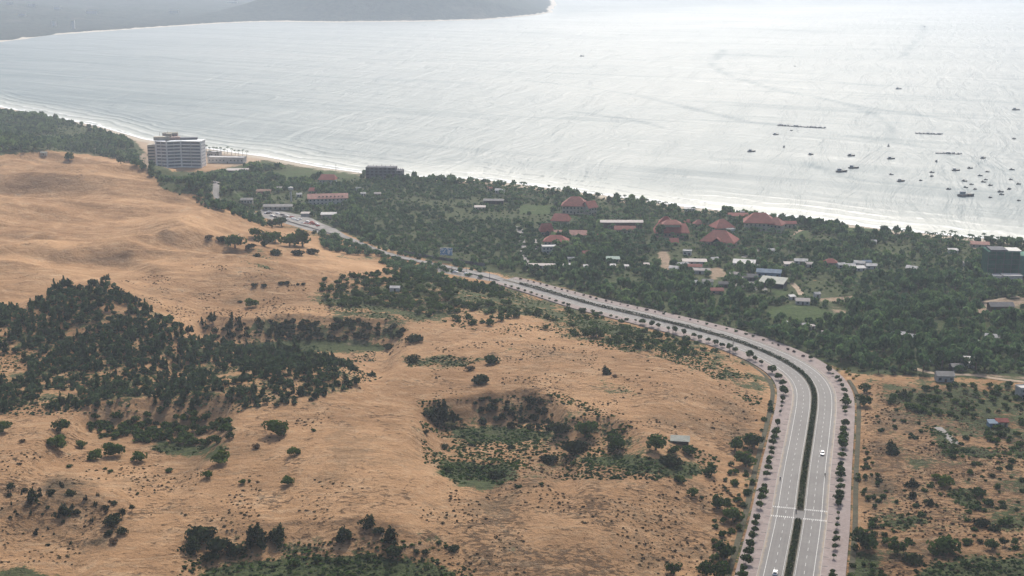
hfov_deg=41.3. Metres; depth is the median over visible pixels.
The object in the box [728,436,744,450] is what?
tree
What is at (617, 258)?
house
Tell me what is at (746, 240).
woodland tree
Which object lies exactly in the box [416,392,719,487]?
creepers
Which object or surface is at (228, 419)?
bush
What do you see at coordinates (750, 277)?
house
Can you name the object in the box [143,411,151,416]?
bush
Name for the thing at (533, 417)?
hollow shrub
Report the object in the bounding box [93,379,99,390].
casuarina tree
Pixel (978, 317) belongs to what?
woodland tree
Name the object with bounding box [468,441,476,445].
bush
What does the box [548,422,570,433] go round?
bush
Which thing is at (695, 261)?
house
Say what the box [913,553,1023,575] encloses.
creepers
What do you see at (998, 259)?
scaffolded building
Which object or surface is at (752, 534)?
pavement tree
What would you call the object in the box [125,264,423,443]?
dry tufts
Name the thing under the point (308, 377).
casuarina tree
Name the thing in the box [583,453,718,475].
creepers
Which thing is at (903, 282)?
woodland tree
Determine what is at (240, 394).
casuarina tree
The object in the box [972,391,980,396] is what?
lot bush
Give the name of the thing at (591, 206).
house
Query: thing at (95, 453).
bush
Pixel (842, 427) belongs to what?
pavement tree
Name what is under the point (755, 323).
woodland tree
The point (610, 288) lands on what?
woodland tree
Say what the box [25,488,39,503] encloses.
bush
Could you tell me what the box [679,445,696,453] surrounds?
bush
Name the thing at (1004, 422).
house
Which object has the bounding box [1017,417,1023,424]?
lot bush
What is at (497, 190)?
house
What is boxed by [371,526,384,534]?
bush
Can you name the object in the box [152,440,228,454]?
creepers
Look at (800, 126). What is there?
floating raft
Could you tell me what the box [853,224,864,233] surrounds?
woodland tree
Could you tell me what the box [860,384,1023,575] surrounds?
dry tufts
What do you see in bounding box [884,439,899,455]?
bush
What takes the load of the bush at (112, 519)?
on the ground at (80, 217)
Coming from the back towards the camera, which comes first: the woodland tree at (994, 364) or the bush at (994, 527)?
the woodland tree at (994, 364)
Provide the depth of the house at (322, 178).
1474.76 m
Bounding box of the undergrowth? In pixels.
[1,113,1023,372]
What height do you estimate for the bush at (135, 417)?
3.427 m
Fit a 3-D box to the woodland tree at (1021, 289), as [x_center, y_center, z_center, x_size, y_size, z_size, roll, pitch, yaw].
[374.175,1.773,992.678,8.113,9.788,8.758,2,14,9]
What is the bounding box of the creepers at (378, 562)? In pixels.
[202,554,446,575]
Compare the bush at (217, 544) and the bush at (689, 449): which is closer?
the bush at (217, 544)
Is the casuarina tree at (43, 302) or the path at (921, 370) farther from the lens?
the casuarina tree at (43, 302)
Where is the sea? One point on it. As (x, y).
(687, 103)
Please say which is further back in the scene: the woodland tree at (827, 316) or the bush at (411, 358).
the woodland tree at (827, 316)
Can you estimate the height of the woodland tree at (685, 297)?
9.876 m
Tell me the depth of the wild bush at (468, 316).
884.62 m
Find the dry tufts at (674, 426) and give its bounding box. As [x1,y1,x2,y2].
[431,339,757,446]
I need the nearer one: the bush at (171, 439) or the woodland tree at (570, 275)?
the bush at (171, 439)
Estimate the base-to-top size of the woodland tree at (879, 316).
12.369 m
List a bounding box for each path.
[213,181,267,215]
[516,226,528,263]
[790,283,802,294]
[915,368,1023,382]
[934,427,958,444]
[980,296,1018,302]
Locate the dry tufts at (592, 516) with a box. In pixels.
[437,453,739,575]
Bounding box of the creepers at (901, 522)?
[879,513,936,529]
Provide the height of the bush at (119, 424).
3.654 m
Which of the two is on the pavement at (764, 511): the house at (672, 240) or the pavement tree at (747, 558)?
the pavement tree at (747, 558)
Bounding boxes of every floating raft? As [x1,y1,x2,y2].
[777,124,825,127]
[915,132,942,134]
[935,152,961,154]
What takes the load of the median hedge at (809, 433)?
on the median strip at (799, 488)
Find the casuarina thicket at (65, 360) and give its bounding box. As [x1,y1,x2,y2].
[0,274,375,412]
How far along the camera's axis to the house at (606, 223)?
1235.38 m
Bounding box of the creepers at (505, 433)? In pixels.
[456,425,544,443]
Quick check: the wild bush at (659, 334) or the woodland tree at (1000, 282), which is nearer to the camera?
the wild bush at (659, 334)
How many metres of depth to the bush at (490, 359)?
778.09 m
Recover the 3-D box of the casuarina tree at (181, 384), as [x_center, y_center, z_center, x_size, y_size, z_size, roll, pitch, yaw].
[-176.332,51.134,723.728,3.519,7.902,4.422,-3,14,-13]
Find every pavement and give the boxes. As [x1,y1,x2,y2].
[437,266,501,280]
[495,281,791,575]
[512,277,854,575]
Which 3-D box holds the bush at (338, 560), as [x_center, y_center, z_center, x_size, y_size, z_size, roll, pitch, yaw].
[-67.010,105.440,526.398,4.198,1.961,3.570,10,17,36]
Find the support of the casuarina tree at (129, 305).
on the ground at (80, 217)
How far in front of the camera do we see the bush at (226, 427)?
657.17 m
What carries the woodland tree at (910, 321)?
on the ground at (80, 217)
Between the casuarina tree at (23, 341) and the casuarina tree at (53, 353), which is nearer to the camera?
the casuarina tree at (53, 353)
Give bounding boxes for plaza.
[260,210,344,234]
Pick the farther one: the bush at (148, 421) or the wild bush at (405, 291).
the wild bush at (405, 291)
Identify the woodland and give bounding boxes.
[0,108,1023,373]
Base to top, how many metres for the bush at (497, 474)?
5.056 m
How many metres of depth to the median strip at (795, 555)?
549.76 m
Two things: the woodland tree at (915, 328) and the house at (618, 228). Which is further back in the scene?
the house at (618, 228)
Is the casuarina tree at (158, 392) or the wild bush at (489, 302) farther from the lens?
the wild bush at (489, 302)
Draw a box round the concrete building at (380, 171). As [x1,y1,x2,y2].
[366,165,403,178]
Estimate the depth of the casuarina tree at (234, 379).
713.74 m
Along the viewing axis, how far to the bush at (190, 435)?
668.46 m
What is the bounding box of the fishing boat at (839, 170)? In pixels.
[836,168,846,171]
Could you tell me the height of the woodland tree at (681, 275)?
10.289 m
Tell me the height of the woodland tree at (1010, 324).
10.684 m
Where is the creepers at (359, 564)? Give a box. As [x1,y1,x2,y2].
[177,539,474,575]
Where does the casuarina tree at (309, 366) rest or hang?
on the ground at (80, 217)
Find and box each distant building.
[71,20,74,28]
[86,10,97,14]
[169,10,178,12]
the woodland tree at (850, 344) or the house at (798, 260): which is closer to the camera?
the woodland tree at (850, 344)
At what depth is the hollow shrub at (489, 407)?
712.95 m
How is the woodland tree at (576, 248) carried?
on the ground at (80, 217)
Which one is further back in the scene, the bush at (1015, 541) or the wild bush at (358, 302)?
the wild bush at (358, 302)
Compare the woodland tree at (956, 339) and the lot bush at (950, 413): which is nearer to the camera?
the lot bush at (950, 413)
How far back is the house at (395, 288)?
951.74 m
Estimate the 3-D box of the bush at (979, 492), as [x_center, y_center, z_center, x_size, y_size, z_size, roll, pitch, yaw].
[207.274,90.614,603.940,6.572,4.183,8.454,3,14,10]
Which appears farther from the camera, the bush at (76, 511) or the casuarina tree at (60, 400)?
the casuarina tree at (60, 400)
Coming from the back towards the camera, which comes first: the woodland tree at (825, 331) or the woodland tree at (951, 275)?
the woodland tree at (951, 275)
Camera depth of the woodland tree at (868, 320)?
891.68 m
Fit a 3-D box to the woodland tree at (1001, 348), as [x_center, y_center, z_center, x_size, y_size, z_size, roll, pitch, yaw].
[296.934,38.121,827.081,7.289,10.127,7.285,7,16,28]
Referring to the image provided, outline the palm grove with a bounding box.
[453,176,1018,290]
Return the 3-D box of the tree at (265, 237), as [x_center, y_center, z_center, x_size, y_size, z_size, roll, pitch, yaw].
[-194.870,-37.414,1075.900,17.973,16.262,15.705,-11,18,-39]
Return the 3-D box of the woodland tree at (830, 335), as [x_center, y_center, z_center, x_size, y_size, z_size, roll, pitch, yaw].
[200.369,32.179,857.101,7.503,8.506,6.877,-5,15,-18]
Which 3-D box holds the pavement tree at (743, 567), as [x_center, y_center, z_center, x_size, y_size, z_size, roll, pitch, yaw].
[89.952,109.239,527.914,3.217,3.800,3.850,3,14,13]
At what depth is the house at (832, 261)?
1082.67 m
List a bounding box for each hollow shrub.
[209,315,215,322]
[211,326,218,331]
[224,318,233,330]
[225,329,231,338]
[229,331,235,337]
[276,324,282,329]
[329,323,337,327]
[363,333,370,338]
[477,417,486,424]
[485,403,493,410]
[489,399,496,404]
[492,416,499,420]
[497,412,507,419]
[507,421,517,427]
[518,417,525,422]
[524,396,530,403]
[527,423,534,428]
[529,414,538,420]
[530,397,539,404]
[539,406,547,414]
[543,418,550,423]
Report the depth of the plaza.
1267.16 m
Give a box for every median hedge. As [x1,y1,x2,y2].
[519,282,816,507]
[785,517,801,575]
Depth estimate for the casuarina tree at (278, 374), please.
722.01 m
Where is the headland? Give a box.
[0,0,556,41]
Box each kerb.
[501,282,792,575]
[504,280,810,509]
[511,278,836,575]
[524,284,817,509]
[793,521,802,575]
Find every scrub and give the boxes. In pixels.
[0,313,376,415]
[319,278,710,358]
[345,178,552,264]
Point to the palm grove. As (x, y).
(736, 235)
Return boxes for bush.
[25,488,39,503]
[45,489,55,493]
[46,434,67,447]
[51,503,71,517]
[64,489,76,495]
[71,509,80,513]
[75,440,87,448]
[86,421,95,426]
[87,448,102,459]
[90,413,100,417]
[96,419,105,426]
[98,433,106,438]
[101,442,125,454]
[102,513,121,525]
[104,530,112,535]
[105,425,111,432]
[109,412,123,417]
[109,537,117,544]
[110,430,119,439]
[114,526,128,535]
[115,428,125,435]
[116,422,129,428]
[117,424,128,429]
[130,451,147,460]
[131,415,140,420]
[131,429,140,434]
[132,434,143,441]
[135,421,145,427]
[141,435,150,442]
[142,426,152,430]
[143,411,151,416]
[143,418,152,426]
[150,428,159,433]
[150,433,162,440]
[156,406,164,413]
[159,432,169,438]
[160,422,168,428]
[168,436,174,441]
[175,425,184,431]
[176,536,201,554]
[178,415,188,420]
[184,525,217,543]
[185,433,193,438]
[185,437,199,444]
[187,410,198,415]
[188,415,199,422]
[190,422,201,430]
[195,427,206,435]
[198,412,211,420]
[199,550,219,561]
[200,470,211,476]
[201,439,210,444]
[205,535,232,552]
[206,435,214,440]
[209,421,218,429]
[210,450,229,463]
[212,435,221,443]
[215,235,225,241]
[217,419,226,427]
[220,424,235,431]
[223,417,232,422]
[224,431,234,438]
[225,543,247,556]
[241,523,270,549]
[244,298,258,305]
[245,243,255,248]
[261,420,288,435]
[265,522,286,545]
[270,248,282,255]
[280,475,294,483]
[286,558,300,564]
[287,446,300,454]
[290,249,304,254]
[306,248,319,254]
[311,556,321,561]
[322,293,329,298]
[334,525,351,542]
[334,558,344,562]
[346,300,355,305]
[352,291,360,296]
[354,300,361,305]
[357,513,375,529]
[361,281,372,287]
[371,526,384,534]
[372,281,381,285]
[373,290,381,294]
[374,298,381,304]
[381,525,398,545]
[382,343,392,348]
[383,301,390,306]
[385,545,402,557]
[401,304,409,309]
[402,289,408,294]
[404,333,423,342]
[404,354,420,362]
[405,284,413,289]
[412,291,420,297]
[421,409,433,416]
[421,549,429,553]
[429,398,461,426]
[436,304,445,310]
[440,443,449,448]
[440,463,454,471]
[447,544,459,551]
[451,298,460,303]
[451,315,460,318]
[453,307,460,312]
[460,301,467,307]
[463,313,472,318]
[465,365,474,370]
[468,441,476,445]
[471,374,489,383]
[483,300,493,305]
[484,319,494,324]
[484,354,500,363]
[488,306,496,311]
[488,469,508,478]
[496,314,505,320]
[500,299,507,304]
[510,311,520,317]
[532,309,540,315]
[538,454,558,464]
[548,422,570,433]
[561,439,588,453]
[566,322,575,325]
[571,331,580,335]
[578,307,586,312]
[602,365,611,374]
[619,325,629,330]
[633,344,643,348]
[635,336,644,341]
[644,342,653,349]
[655,331,662,337]
[658,454,682,466]
[661,344,669,350]
[667,445,679,453]
[673,474,686,483]
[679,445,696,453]
[682,335,690,340]
[683,340,691,345]
[709,553,719,561]
[718,530,726,536]
[720,517,726,522]
[732,497,742,501]
[735,523,742,530]
[740,501,747,506]
[767,406,773,411]
[849,562,856,567]
[851,543,859,550]
[867,521,878,528]
[881,537,888,543]
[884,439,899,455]
[886,399,895,403]
[897,389,910,397]
[901,551,924,565]
[903,478,919,487]
[904,402,912,409]
[905,537,912,543]
[906,490,916,499]
[910,403,924,412]
[916,393,927,397]
[918,511,926,516]
[922,400,931,405]
[922,498,934,505]
[923,385,931,390]
[926,534,961,554]
[931,474,940,478]
[931,550,938,555]
[932,395,943,402]
[934,561,943,567]
[935,408,944,413]
[937,474,954,486]
[946,410,954,415]
[951,398,959,402]
[961,538,973,543]
[962,561,971,567]
[971,487,986,496]
[971,504,981,509]
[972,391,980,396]
[972,517,991,526]
[980,498,994,506]
[983,430,994,435]
[988,395,997,400]
[988,523,1000,531]
[992,437,1000,442]
[992,562,1002,568]
[993,483,1000,488]
[996,431,1006,436]
[997,516,1013,525]
[1005,464,1013,468]
[1011,545,1020,549]
[1012,395,1021,399]
[1012,431,1021,435]
[1014,441,1023,445]
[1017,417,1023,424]
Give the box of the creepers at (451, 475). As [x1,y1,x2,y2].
[439,460,518,484]
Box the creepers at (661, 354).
[562,311,761,405]
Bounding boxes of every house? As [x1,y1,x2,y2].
[40,151,47,155]
[226,168,248,172]
[240,198,253,203]
[256,189,270,193]
[263,204,293,209]
[300,212,310,215]
[307,193,347,204]
[308,187,315,193]
[318,174,336,183]
[320,212,336,218]
[389,286,399,291]
[474,205,485,209]
[483,199,503,203]
[495,188,504,192]
[528,263,552,268]
[538,223,553,235]
[541,244,555,253]
[542,235,568,246]
[550,213,570,224]
[554,230,586,235]
[561,196,585,213]
[582,200,597,215]
[600,220,642,227]
[606,256,619,262]
[614,226,635,233]
[653,220,689,237]
[658,216,670,222]
[668,238,678,244]
[669,265,678,269]
[670,435,689,445]
[682,258,706,264]
[683,249,691,255]
[687,264,701,267]
[692,219,704,226]
[693,268,709,273]
[699,230,738,248]
[701,279,713,284]
[708,219,735,230]
[710,287,723,293]
[718,281,728,287]
[727,213,748,218]
[733,259,755,266]
[743,212,774,231]
[743,273,758,280]
[756,268,781,276]
[759,275,787,288]
[767,217,786,232]
[783,261,793,266]
[784,221,796,227]
[788,294,796,299]
[794,258,807,263]
[795,298,809,304]
[804,261,812,267]
[813,292,820,297]
[823,258,837,266]
[836,262,844,267]
[854,260,865,265]
[854,265,865,270]
[865,263,877,268]
[905,265,918,268]
[933,371,955,381]
[947,248,958,253]
[949,363,964,370]
[964,356,973,367]
[969,241,989,246]
[986,302,1014,311]
[986,419,998,427]
[989,274,1001,278]
[994,418,1009,426]
[1001,273,1022,278]
[1015,384,1023,398]
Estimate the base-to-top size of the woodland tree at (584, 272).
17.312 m
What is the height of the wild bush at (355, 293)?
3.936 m
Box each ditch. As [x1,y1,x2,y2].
[725,359,774,575]
[847,380,860,574]
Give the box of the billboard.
[440,248,452,258]
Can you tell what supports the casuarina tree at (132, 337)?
on the ground at (80, 217)
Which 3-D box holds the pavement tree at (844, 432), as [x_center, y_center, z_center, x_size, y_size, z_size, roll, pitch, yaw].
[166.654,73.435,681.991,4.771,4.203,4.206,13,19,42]
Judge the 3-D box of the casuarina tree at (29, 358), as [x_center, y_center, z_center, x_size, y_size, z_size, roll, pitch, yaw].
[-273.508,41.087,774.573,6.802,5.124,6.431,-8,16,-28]
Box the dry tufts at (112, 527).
[0,450,448,575]
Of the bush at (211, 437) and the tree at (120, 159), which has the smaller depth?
the bush at (211, 437)
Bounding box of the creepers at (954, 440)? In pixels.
[922,425,1023,458]
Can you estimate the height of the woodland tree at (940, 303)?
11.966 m
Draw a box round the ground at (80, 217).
[0,107,1023,575]
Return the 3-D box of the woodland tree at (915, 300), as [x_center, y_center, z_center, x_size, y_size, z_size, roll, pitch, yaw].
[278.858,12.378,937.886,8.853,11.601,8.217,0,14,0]
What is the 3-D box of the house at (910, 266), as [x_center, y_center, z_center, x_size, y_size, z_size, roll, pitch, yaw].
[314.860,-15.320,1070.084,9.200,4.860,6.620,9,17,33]
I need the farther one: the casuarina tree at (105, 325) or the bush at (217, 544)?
the casuarina tree at (105, 325)
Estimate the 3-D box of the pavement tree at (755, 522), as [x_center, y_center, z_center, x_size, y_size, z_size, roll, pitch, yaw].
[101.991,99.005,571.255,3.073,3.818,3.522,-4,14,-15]
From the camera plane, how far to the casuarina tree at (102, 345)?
793.97 m
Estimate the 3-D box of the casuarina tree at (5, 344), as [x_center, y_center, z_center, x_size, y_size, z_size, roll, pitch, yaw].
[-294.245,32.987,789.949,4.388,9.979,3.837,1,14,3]
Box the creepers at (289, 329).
[243,318,407,342]
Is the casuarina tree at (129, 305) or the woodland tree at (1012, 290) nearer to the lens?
the casuarina tree at (129, 305)
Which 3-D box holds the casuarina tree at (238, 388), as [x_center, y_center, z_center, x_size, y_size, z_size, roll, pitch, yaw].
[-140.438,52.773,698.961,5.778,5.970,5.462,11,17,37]
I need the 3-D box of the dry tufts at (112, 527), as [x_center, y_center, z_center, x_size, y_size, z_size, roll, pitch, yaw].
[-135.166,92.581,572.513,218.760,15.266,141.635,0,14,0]
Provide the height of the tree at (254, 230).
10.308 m
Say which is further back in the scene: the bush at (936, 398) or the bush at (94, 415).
the bush at (936, 398)
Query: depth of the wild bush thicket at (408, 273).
989.05 m
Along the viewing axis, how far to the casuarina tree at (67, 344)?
795.11 m
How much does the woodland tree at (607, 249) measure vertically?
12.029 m
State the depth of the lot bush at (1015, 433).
683.84 m
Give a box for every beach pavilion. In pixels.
[206,150,221,156]
[207,155,246,163]
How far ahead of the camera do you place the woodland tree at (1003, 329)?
856.72 m
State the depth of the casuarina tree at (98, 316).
834.31 m
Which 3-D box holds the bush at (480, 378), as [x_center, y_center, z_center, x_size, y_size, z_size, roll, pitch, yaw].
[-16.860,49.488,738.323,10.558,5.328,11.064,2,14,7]
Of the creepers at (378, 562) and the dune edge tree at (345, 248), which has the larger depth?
the dune edge tree at (345, 248)
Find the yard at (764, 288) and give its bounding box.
[735,276,767,289]
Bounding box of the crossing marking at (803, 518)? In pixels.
[771,506,826,521]
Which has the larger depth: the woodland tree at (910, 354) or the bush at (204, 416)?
the woodland tree at (910, 354)
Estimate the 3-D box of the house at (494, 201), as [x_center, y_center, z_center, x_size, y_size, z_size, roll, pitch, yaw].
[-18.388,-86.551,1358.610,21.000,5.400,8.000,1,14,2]
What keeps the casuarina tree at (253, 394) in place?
on the ground at (80, 217)
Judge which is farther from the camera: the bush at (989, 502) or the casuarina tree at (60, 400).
the casuarina tree at (60, 400)
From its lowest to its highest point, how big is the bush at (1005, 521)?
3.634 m
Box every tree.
[0,373,4,386]
[0,400,7,412]
[0,421,12,432]
[2,337,8,351]
[3,310,10,319]
[5,399,15,410]
[5,483,14,492]
[6,328,11,340]
[8,399,16,406]
[10,388,16,400]
[14,314,21,330]
[17,306,27,314]
[20,312,25,322]
[21,335,26,345]
[23,370,31,375]
[25,356,35,361]
[26,298,32,307]
[26,333,32,346]
[27,391,34,397]
[30,307,35,323]
[40,298,46,306]
[43,355,53,362]
[44,342,50,352]
[45,374,51,387]
[48,320,59,326]
[50,417,69,431]
[51,350,58,357]
[55,399,60,410]
[57,391,63,405]
[63,308,70,320]
[64,152,73,160]
[64,338,70,349]
[64,393,72,403]
[66,377,75,386]
[69,336,73,346]
[73,328,79,337]
[73,396,80,408]
[79,336,87,349]
[81,397,91,404]
[82,285,86,296]
[91,344,97,353]
[91,356,98,370]
[92,396,100,407]
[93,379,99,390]
[95,310,102,320]
[99,341,104,351]
[99,389,110,396]
[101,323,108,329]
[105,355,116,359]
[106,359,112,365]
[113,320,120,330]
[116,157,124,163]
[119,508,125,517]
[122,297,133,303]
[122,388,130,394]
[124,306,135,313]
[125,356,132,367]
[127,300,134,310]
[128,331,139,337]
[130,329,135,340]
[138,336,143,348]
[138,366,148,372]
[142,298,148,311]
[142,383,148,394]
[151,316,159,323]
[154,352,160,362]
[155,385,161,396]
[156,377,163,389]
[160,328,167,341]
[164,327,172,332]
[176,341,185,354]
[179,377,183,388]
[180,390,188,402]
[182,337,190,343]
[188,349,195,363]
[191,342,197,357]
[191,390,201,395]
[194,392,200,405]
[197,351,205,356]
[197,363,202,377]
[200,375,206,385]
[207,340,212,349]
[208,198,216,206]
[212,351,218,360]
[224,234,246,247]
[225,200,234,207]
[227,345,233,356]
[230,377,240,382]
[233,385,242,392]
[234,390,244,396]
[238,343,243,354]
[242,387,250,392]
[242,395,248,407]
[248,227,263,235]
[249,380,257,392]
[249,389,258,398]
[253,230,275,246]
[266,219,277,227]
[271,231,281,242]
[271,373,277,381]
[271,384,280,390]
[275,216,286,225]
[277,369,283,377]
[278,233,298,246]
[278,374,284,383]
[279,391,285,401]
[284,378,293,384]
[291,337,297,350]
[292,229,310,246]
[292,364,299,378]
[296,343,301,353]
[306,358,312,373]
[306,370,311,381]
[310,378,320,383]
[313,389,319,398]
[323,240,329,247]
[323,364,333,371]
[338,358,346,367]
[341,372,348,383]
[342,245,348,251]
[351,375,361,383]
[364,249,372,253]
[552,245,562,252]
[560,229,570,238]
[565,271,575,280]
[571,236,580,243]
[572,244,582,254]
[574,419,598,437]
[578,267,590,284]
[587,326,604,337]
[595,232,608,242]
[597,251,605,258]
[602,246,611,255]
[605,429,621,442]
[606,284,615,296]
[607,433,625,449]
[616,277,623,289]
[622,277,631,287]
[643,268,654,281]
[645,432,666,449]
[655,223,665,234]
[664,561,682,574]
[678,272,688,280]
[679,293,690,301]
[681,278,690,286]
[681,288,689,295]
[684,271,694,279]
[686,487,698,496]
[695,559,714,575]
[700,288,710,303]
[703,462,716,475]
[711,493,726,508]
[713,560,732,575]
[716,539,736,559]
[718,294,730,304]
[722,507,744,520]
[728,275,740,283]
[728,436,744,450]
[734,287,744,301]
[734,450,756,466]
[735,569,747,575]
[740,553,753,562]
[740,564,747,570]
[741,237,751,246]
[742,432,764,447]
[742,546,753,553]
[743,260,753,273]
[745,539,754,546]
[746,350,753,356]
[747,294,757,307]
[748,530,757,538]
[749,318,763,332]
[751,261,759,273]
[751,519,758,525]
[752,514,760,519]
[756,486,768,494]
[756,500,763,506]
[757,492,766,499]
[759,260,767,268]
[764,326,773,332]
[764,464,772,469]
[765,278,775,291]
[766,327,779,339]
[767,365,776,372]
[768,438,776,443]
[770,433,778,437]
[771,427,780,433]
[774,373,782,379]
[775,324,786,336]
[776,312,786,319]
[777,329,790,343]
[778,379,786,384]
[779,386,788,393]
[791,328,799,336]
[798,327,808,335]
[803,339,813,349]
[817,334,829,345]
[821,327,829,334]
[822,349,835,358]
[823,312,832,320]
[826,332,834,340]
[826,365,831,371]
[827,315,838,325]
[830,341,837,348]
[832,492,843,499]
[832,535,839,541]
[834,311,844,323]
[835,345,850,362]
[835,470,846,477]
[835,483,844,488]
[835,489,844,494]
[835,499,841,506]
[836,465,845,470]
[837,434,848,438]
[837,452,846,456]
[838,313,850,326]
[838,430,848,435]
[838,438,848,446]
[839,425,846,430]
[840,397,851,404]
[841,419,849,425]
[843,337,858,359]
[845,310,855,316]
[846,296,861,313]
[849,526,878,549]
[851,314,861,329]
[851,351,862,362]
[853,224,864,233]
[854,354,866,362]
[854,394,872,405]
[856,334,864,341]
[857,324,869,337]
[858,382,871,391]
[862,315,872,324]
[863,302,876,312]
[864,351,877,362]
[871,309,885,320]
[871,318,882,331]
[872,311,884,322]
[873,362,883,372]
[876,298,885,305]
[878,333,889,351]
[883,304,893,312]
[885,322,896,331]
[887,538,909,554]
[888,306,901,318]
[889,336,898,346]
[890,318,899,328]
[890,329,901,336]
[890,333,901,341]
[893,348,906,366]
[894,318,904,329]
[898,277,911,287]
[899,311,910,323]
[901,333,912,341]
[901,339,911,348]
[903,362,916,370]
[904,317,916,326]
[905,349,914,360]
[909,309,917,318]
[909,332,924,348]
[910,307,925,318]
[910,324,921,333]
[911,297,921,306]
[912,301,925,313]
[916,345,929,354]
[917,352,929,372]
[918,290,932,300]
[920,337,935,352]
[921,332,931,340]
[923,316,937,328]
[929,302,938,311]
[929,328,937,337]
[934,271,945,282]
[935,300,948,309]
[935,347,950,369]
[939,306,949,316]
[944,294,955,301]
[944,296,955,315]
[945,317,957,329]
[946,270,958,281]
[946,353,961,362]
[952,336,966,343]
[954,276,963,284]
[954,364,963,371]
[955,298,964,308]
[956,349,968,355]
[957,296,968,306]
[957,342,966,347]
[957,354,969,365]
[959,334,968,341]
[961,283,970,289]
[961,306,973,317]
[962,318,974,326]
[963,325,973,333]
[963,342,974,354]
[964,276,975,284]
[964,287,976,301]
[966,302,978,313]
[966,336,977,342]
[969,346,984,370]
[970,298,983,308]
[971,283,983,289]
[973,266,982,274]
[974,290,987,300]
[975,277,985,283]
[975,340,990,349]
[976,315,985,322]
[980,310,990,318]
[980,355,990,370]
[981,335,994,345]
[984,349,994,358]
[984,539,1000,549]
[986,276,996,284]
[989,309,1000,319]
[989,359,998,367]
[990,345,998,355]
[991,338,1003,345]
[994,343,1004,354]
[995,278,1006,287]
[995,315,1006,327]
[997,326,1011,337]
[1000,537,1008,545]
[1002,306,1016,321]
[1002,331,1013,343]
[1003,344,1015,355]
[1005,320,1016,330]
[1007,279,1019,288]
[1007,286,1018,297]
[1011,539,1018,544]
[1013,341,1020,357]
[1016,310,1023,321]
[1019,285,1023,293]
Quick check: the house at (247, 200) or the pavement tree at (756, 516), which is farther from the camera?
the house at (247, 200)
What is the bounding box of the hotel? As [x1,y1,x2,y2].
[147,132,205,167]
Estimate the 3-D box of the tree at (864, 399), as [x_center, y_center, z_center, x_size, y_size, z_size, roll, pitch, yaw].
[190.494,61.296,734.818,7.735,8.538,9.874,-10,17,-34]
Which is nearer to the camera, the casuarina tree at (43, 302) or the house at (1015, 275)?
the casuarina tree at (43, 302)
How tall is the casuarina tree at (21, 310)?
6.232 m
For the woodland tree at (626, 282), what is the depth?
992.20 m
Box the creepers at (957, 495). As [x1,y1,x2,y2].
[946,487,981,510]
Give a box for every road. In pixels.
[271,214,511,281]
[498,280,810,575]
[508,278,835,575]
[794,510,803,519]
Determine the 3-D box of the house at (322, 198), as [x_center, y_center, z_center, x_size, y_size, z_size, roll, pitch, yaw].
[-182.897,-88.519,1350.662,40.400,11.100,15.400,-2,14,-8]
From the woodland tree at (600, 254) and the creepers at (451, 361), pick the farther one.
the woodland tree at (600, 254)
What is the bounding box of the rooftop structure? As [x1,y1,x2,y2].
[162,132,177,135]
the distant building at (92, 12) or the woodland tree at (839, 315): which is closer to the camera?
the woodland tree at (839, 315)
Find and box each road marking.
[507,282,803,568]
[514,285,796,575]
[522,285,809,573]
[524,282,831,575]
[535,286,824,572]
[788,361,818,572]
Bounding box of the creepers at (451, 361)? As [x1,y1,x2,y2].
[406,354,478,366]
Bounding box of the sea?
[0,0,1023,239]
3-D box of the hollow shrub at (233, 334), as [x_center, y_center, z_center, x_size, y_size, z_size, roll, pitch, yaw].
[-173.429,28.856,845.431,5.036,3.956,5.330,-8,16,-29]
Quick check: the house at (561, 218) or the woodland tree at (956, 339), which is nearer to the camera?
the woodland tree at (956, 339)
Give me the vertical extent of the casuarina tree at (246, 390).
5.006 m
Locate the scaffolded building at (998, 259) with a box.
[981,246,1023,276]
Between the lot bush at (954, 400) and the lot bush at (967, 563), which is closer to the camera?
the lot bush at (967, 563)
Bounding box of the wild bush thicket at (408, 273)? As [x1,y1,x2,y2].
[339,267,511,295]
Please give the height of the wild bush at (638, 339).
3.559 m
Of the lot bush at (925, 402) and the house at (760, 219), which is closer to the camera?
the lot bush at (925, 402)
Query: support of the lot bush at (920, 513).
on the ground at (80, 217)
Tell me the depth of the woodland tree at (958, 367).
793.44 m
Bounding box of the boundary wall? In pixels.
[404,251,484,265]
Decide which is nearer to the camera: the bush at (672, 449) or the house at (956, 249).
the bush at (672, 449)
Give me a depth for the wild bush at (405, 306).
902.65 m
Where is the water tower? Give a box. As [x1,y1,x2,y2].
[288,186,292,201]
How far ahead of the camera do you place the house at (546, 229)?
1195.53 m
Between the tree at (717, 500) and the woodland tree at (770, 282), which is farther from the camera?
the woodland tree at (770, 282)
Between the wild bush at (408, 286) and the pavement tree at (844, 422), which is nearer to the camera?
the pavement tree at (844, 422)
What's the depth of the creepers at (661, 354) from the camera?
817.22 m
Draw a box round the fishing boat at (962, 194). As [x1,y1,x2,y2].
[957,191,973,196]
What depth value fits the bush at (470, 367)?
765.07 m
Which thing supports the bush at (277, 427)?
on the ground at (80, 217)
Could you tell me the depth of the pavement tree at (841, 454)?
652.55 m
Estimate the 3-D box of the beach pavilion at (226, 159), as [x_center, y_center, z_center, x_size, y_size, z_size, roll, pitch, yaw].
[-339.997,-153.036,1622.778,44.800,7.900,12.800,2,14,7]
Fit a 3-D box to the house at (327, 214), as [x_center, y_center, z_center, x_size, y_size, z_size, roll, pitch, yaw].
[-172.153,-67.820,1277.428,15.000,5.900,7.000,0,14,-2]
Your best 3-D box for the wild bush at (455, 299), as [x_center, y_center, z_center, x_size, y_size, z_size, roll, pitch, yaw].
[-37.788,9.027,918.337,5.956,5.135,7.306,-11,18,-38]
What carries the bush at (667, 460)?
on the ground at (80, 217)
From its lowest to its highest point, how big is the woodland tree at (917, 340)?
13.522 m
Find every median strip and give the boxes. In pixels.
[504,279,817,509]
[784,519,802,575]
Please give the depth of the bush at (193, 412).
690.18 m
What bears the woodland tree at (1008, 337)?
on the ground at (80, 217)
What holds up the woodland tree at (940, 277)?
on the ground at (80, 217)

